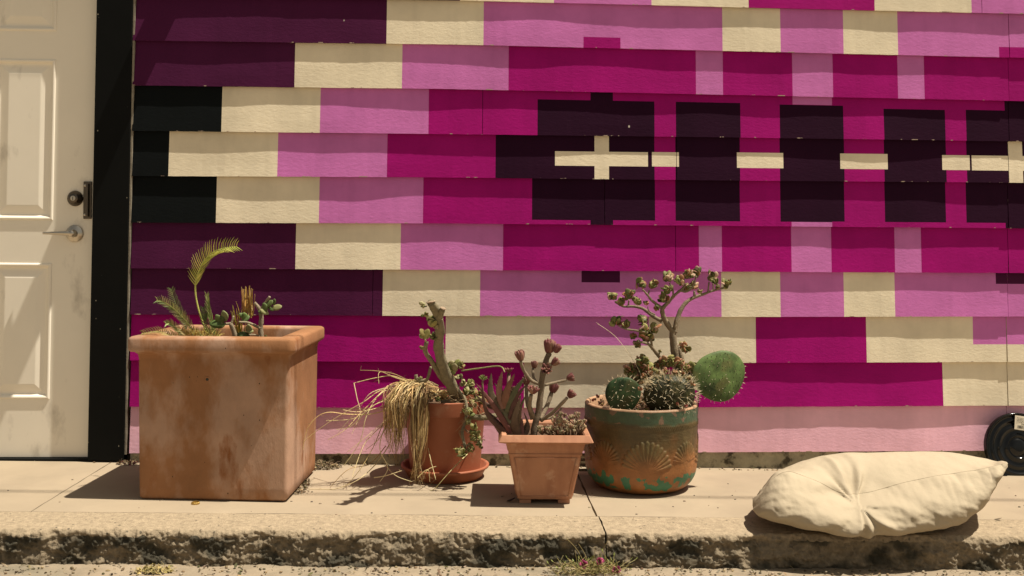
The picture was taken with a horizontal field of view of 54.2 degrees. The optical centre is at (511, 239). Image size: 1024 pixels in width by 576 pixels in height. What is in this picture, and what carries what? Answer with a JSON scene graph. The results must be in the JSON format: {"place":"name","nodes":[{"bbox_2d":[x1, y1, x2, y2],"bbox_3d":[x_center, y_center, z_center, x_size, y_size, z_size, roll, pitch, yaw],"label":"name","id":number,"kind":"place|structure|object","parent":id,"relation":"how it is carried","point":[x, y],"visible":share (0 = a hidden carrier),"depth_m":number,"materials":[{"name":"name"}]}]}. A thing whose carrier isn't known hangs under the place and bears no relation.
{"place":"outdoors","nodes":[
{"label":"outdoors","id":0,"kind":"place"},
{"bbox_2d":[0,459,1023,519],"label":"sidewalk","id":1,"kind":"structure","parent":0,"point":[44,486],"depth_m":3.88,"materials":[{"name":"concrete"}]},
{"bbox_2d":[116,455,137,465],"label":"leaf litter","id":2,"kind":"object","parent":1,"relation":"on","point":[129,462],"visible":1,"depth_m":4.32,"materials":[{"name":"plant"}]},
{"bbox_2d":[191,501,199,504],"bbox_3d":[-1.174,0.975,3.708,0.031,0.007,0.031,1,4,-2],"label":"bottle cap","id":3,"kind":"object","parent":1,"relation":"on","point":[195,502],"visible":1,"depth_m":3.70,"materials":[{"name":"metal"}]},
{"bbox_2d":[128,325,323,500],"bbox_3d":[-1.117,0.671,3.990,0.629,0.618,0.569,1,0,1],"label":"square planter","id":4,"kind":"object","parent":1,"relation":"on","point":[227,416],"visible":0.96,"depth_m":3.75,"materials":[{"name":"ceramic"}]},
{"bbox_2d":[141,238,240,335],"bbox_3d":[-1.243,0.194,3.934,0.352,0.415,0.261,1,0,-2],"label":"cycad","id":5,"kind":"object","parent":4,"relation":"in","point":[203,319],"visible":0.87,"depth_m":3.97,"materials":[{"name":"green plant"}]},
{"bbox_2d":[209,311,236,335],"bbox_3d":[-1.130,0.342,3.933,0.114,0.131,0.035,1,0,-28],"label":"jade cutting","id":6,"kind":"object","parent":4,"relation":"in","point":[219,321],"visible":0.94,"depth_m":3.92,"materials":[{"name":"green plant"}]},
{"bbox_2d":[231,286,254,335],"bbox_3d":[-1.076,0.294,4.035,0.098,0.217,0.062,1,0,15],"label":"withered frond","id":7,"kind":"object","parent":4,"relation":"in","point":[247,302],"visible":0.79,"depth_m":4.03,"materials":[{"name":"brown plant"}]},
{"bbox_2d":[237,296,281,336],"bbox_3d":[-0.999,0.315,3.966,0.172,0.188,0.059,0,0,-9],"label":"jade cutting","id":8,"kind":"object","parent":4,"relation":"in","point":[263,308],"visible":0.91,"depth_m":3.95,"materials":[{"name":"green plant"}]},
{"bbox_2d":[294,478,314,493],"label":"leaf litter","id":9,"kind":"object","parent":1,"relation":"on","point":[305,481],"visible":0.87,"depth_m":3.97,"materials":[{"name":"plant"}]},
{"bbox_2d":[314,458,343,470],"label":"leaf litter","id":10,"kind":"object","parent":1,"relation":"on","point":[319,463],"visible":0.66,"depth_m":4.32,"materials":[{"name":"plant"}]},
{"bbox_2d":[303,369,467,490],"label":"dry grass","id":11,"kind":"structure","parent":1,"relation":"on","point":[401,397],"depth_m":4.01,"materials":[{"name":"plant"}]},
{"bbox_2d":[93,462,777,470],"bbox_3d":[0.347,1.006,4.427,4.343,0.058,0.098,1,0,-2],"label":"wall debris","id":12,"kind":"object","parent":1,"relation":"on","point":[510,467],"depth_m":4.41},
{"bbox_2d":[401,458,488,483],"bbox_3d":[-0.283,0.970,4.228,0.372,0.054,0.372,1,0,-2],"label":"plant saucer","id":13,"kind":"object","parent":1,"relation":"on","point":[461,477],"visible":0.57,"depth_m":4.08,"materials":[{"name":"ceramic"}]},
{"bbox_2d":[407,390,487,472],"bbox_3d":[-0.282,0.823,4.228,0.364,0.323,0.364,1,0,-2],"label":"round plant pot","id":14,"kind":"object","parent":13,"relation":"on","point":[444,441],"visible":0.45,"depth_m":4.08,"materials":[{"name":"ceramic"}]},
{"bbox_2d":[414,299,504,456],"bbox_3d":[-0.274,0.547,3.965,0.358,0.657,0.516,1,0,42],"label":"pruned jade","id":15,"kind":"object","parent":14,"relation":"in","point":[444,370],"visible":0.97,"depth_m":4.00,"materials":[{"name":"green plant"}]},
{"bbox_2d":[479,375,487,389],"bbox_3d":[-0.114,0.604,3.939,0.034,0.148,0.039,0,0,29],"label":"stonecrop sprig","id":16,"kind":"object","parent":15,"relation":"attached to","point":[483,378],"visible":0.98,"depth_m":3.94,"materials":[{"name":"green plant"}]},
{"bbox_2d":[7,479,1020,517],"bbox_3d":[0.092,1.004,3.996,4.470,0.052,0.806,1,0,-2],"label":"sidewalk grit","id":17,"kind":"object","parent":1,"relation":"on","point":[490,503],"visible":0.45,"depth_m":3.82,"materials":[{"name":"gravel"}]},
{"bbox_2d":[498,420,593,503],"bbox_3d":[0.124,0.868,3.907,0.356,0.273,0.356,1,0,-1],"label":"square plant pot","id":18,"kind":"object","parent":1,"relation":"on","point":[544,466],"visible":0.77,"depth_m":3.78,"materials":[{"name":"ceramic"}]},
{"bbox_2d":[475,367,529,434],"bbox_3d":[-0.035,0.628,3.818,0.216,0.272,0.088,1,0,-2],"label":"aloe","id":19,"kind":"object","parent":18,"relation":"in","point":[505,405],"visible":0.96,"depth_m":3.81,"materials":[{"name":"plant"}]},
{"bbox_2d":[514,338,576,434],"bbox_3d":[0.125,0.576,3.839,0.240,0.398,0.161,1,0,-2],"label":"aeonium","id":20,"kind":"object","parent":18,"relation":"in","point":[550,347],"visible":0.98,"depth_m":3.84,"materials":[{"name":"green plant"}]},
{"bbox_2d":[537,411,586,435],"bbox_3d":[0.188,0.706,3.849,0.208,0.104,0.134,1,0,-2],"label":"bushy succulent","id":21,"kind":"object","parent":18,"relation":"on","point":[562,426],"visible":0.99,"depth_m":3.82,"materials":[{"name":"plant"}]},
{"bbox_2d":[127,0,1023,468],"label":"clapboard wall","id":22,"kind":"structure","parent":1,"relation":"on","point":[833,190],"depth_m":4.45,"materials":[{"name":"multicoloured paint"}]},
{"bbox_2d":[88,0,135,460],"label":"door frame","id":23,"kind":"object","parent":22,"relation":"attached to","point":[109,371],"visible":0.81,"depth_m":4.35,"materials":[{"name":"black paint"}]},
{"bbox_2d":[0,0,96,461],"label":"entry door","id":24,"kind":"structure","parent":23,"relation":"attached to","point":[47,75],"depth_m":4.38,"materials":[{"name":"paint"}]},
{"bbox_2d":[0,263,51,398],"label":"door panel","id":25,"kind":"structure","parent":24,"relation":"in","point":[25,288],"depth_m":4.37,"materials":[{"name":"paint"}]},
{"bbox_2d":[0,59,55,219],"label":"door panel","id":26,"kind":"structure","parent":24,"relation":"in","point":[27,86],"depth_m":4.37,"materials":[{"name":"paint"}]},
{"bbox_2d":[0,0,56,30],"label":"door panel","id":27,"kind":"structure","parent":24,"relation":"in","point":[15,15],"depth_m":4.38,"materials":[{"name":"paint"}]},
{"bbox_2d":[0,0,96,456],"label":"door slab","id":28,"kind":"structure","parent":24,"relation":"in","point":[56,426],"depth_m":4.38,"materials":[{"name":"paint"}]},
{"bbox_2d":[584,394,698,494],"bbox_3d":[0.532,0.839,4.130,0.469,0.347,0.468,1,0,-2],"label":"glazed pot","id":29,"kind":"object","parent":1,"relation":"on","point":[641,451],"visible":0.88,"depth_m":3.93,"materials":[{"name":"ceramic"}]},
{"bbox_2d":[603,374,645,409],"bbox_3d":[0.440,0.617,3.962,0.181,0.183,0.049,1,0,-2],"label":"cactus pad","id":30,"kind":"object","parent":29,"relation":"on","point":[624,392],"visible":0.95,"depth_m":3.96,"materials":[{"name":"plant"}]},
{"bbox_2d":[592,394,687,409],"bbox_3d":[0.524,0.663,4.130,0.400,0.059,0.398,1,0,-2],"label":"ground succulent","id":31,"kind":"object","parent":29,"relation":"on","point":[601,401],"visible":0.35,"depth_m":4.09,"materials":[{"name":"brown plant"}]},
{"bbox_2d":[607,266,731,390],"bbox_3d":[0.657,0.358,4.060,0.534,0.504,0.277,1,0,-2],"label":"jade tree","id":32,"kind":"object","parent":29,"relation":"in","point":[646,366],"visible":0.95,"depth_m":4.08,"materials":[{"name":"green plant"}]},
{"bbox_2d":[690,349,745,402],"bbox_3d":[0.841,0.557,4.071,0.251,0.224,0.051,1,0,-10],"label":"cactus pad","id":33,"kind":"object","parent":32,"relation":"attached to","point":[718,376],"visible":0.98,"depth_m":4.06,"materials":[{"name":"plant"}]},
{"bbox_2d":[639,365,702,413],"bbox_3d":[0.631,0.626,3.995,0.271,0.244,0.128,1,0,-2],"label":"spiny cactus","id":34,"kind":"object","parent":29,"relation":"in","point":[663,391],"visible":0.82,"depth_m":3.97,"materials":[{"name":"plant"}]},
{"bbox_2d":[752,451,1007,538],"bbox_3d":[1.355,0.911,3.721,1.015,0.233,0.652,1,0,-2],"label":"pillow","id":35,"kind":"object","parent":1,"relation":"on","point":[864,495],"visible":1,"depth_m":3.51,"materials":[{"name":"beige fabric"}]},
{"bbox_2d":[984,413,1023,475],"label":"plastic lid","id":36,"kind":"object","parent":1,"relation":"on","point":[1004,438],"visible":0.92,"depth_m":4.45,"materials":[{"name":"black plastic"}]},
{"bbox_2d":[0,563,1023,575],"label":"street","id":37,"kind":"structure","parent":0,"point":[84,569],"depth_m":3.36,"materials":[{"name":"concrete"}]},
{"bbox_2d":[131,561,176,575],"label":"dry grass clump","id":38,"kind":"object","parent":37,"relation":"on","point":[146,569],"visible":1,"depth_m":3.29,"materials":[{"name":"plant"}]},
{"bbox_2d":[0,512,1023,570],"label":"curb","id":39,"kind":"structure","parent":37,"relation":"on","point":[218,539],"depth_m":3.45,"materials":[{"name":"concrete"}]},
{"bbox_2d":[0,562,1023,575],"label":"gutter grit","id":40,"kind":"object","parent":37,"relation":"on","point":[375,568],"visible":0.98,"depth_m":3.35,"materials":[{"name":"gravel"}]},
{"bbox_2d":[545,538,637,575],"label":"flowering weed","id":41,"kind":"object","parent":37,"relation":"on","point":[593,569],"visible":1,"depth_m":3.36,"materials":[{"name":"green plant"}]}
]}

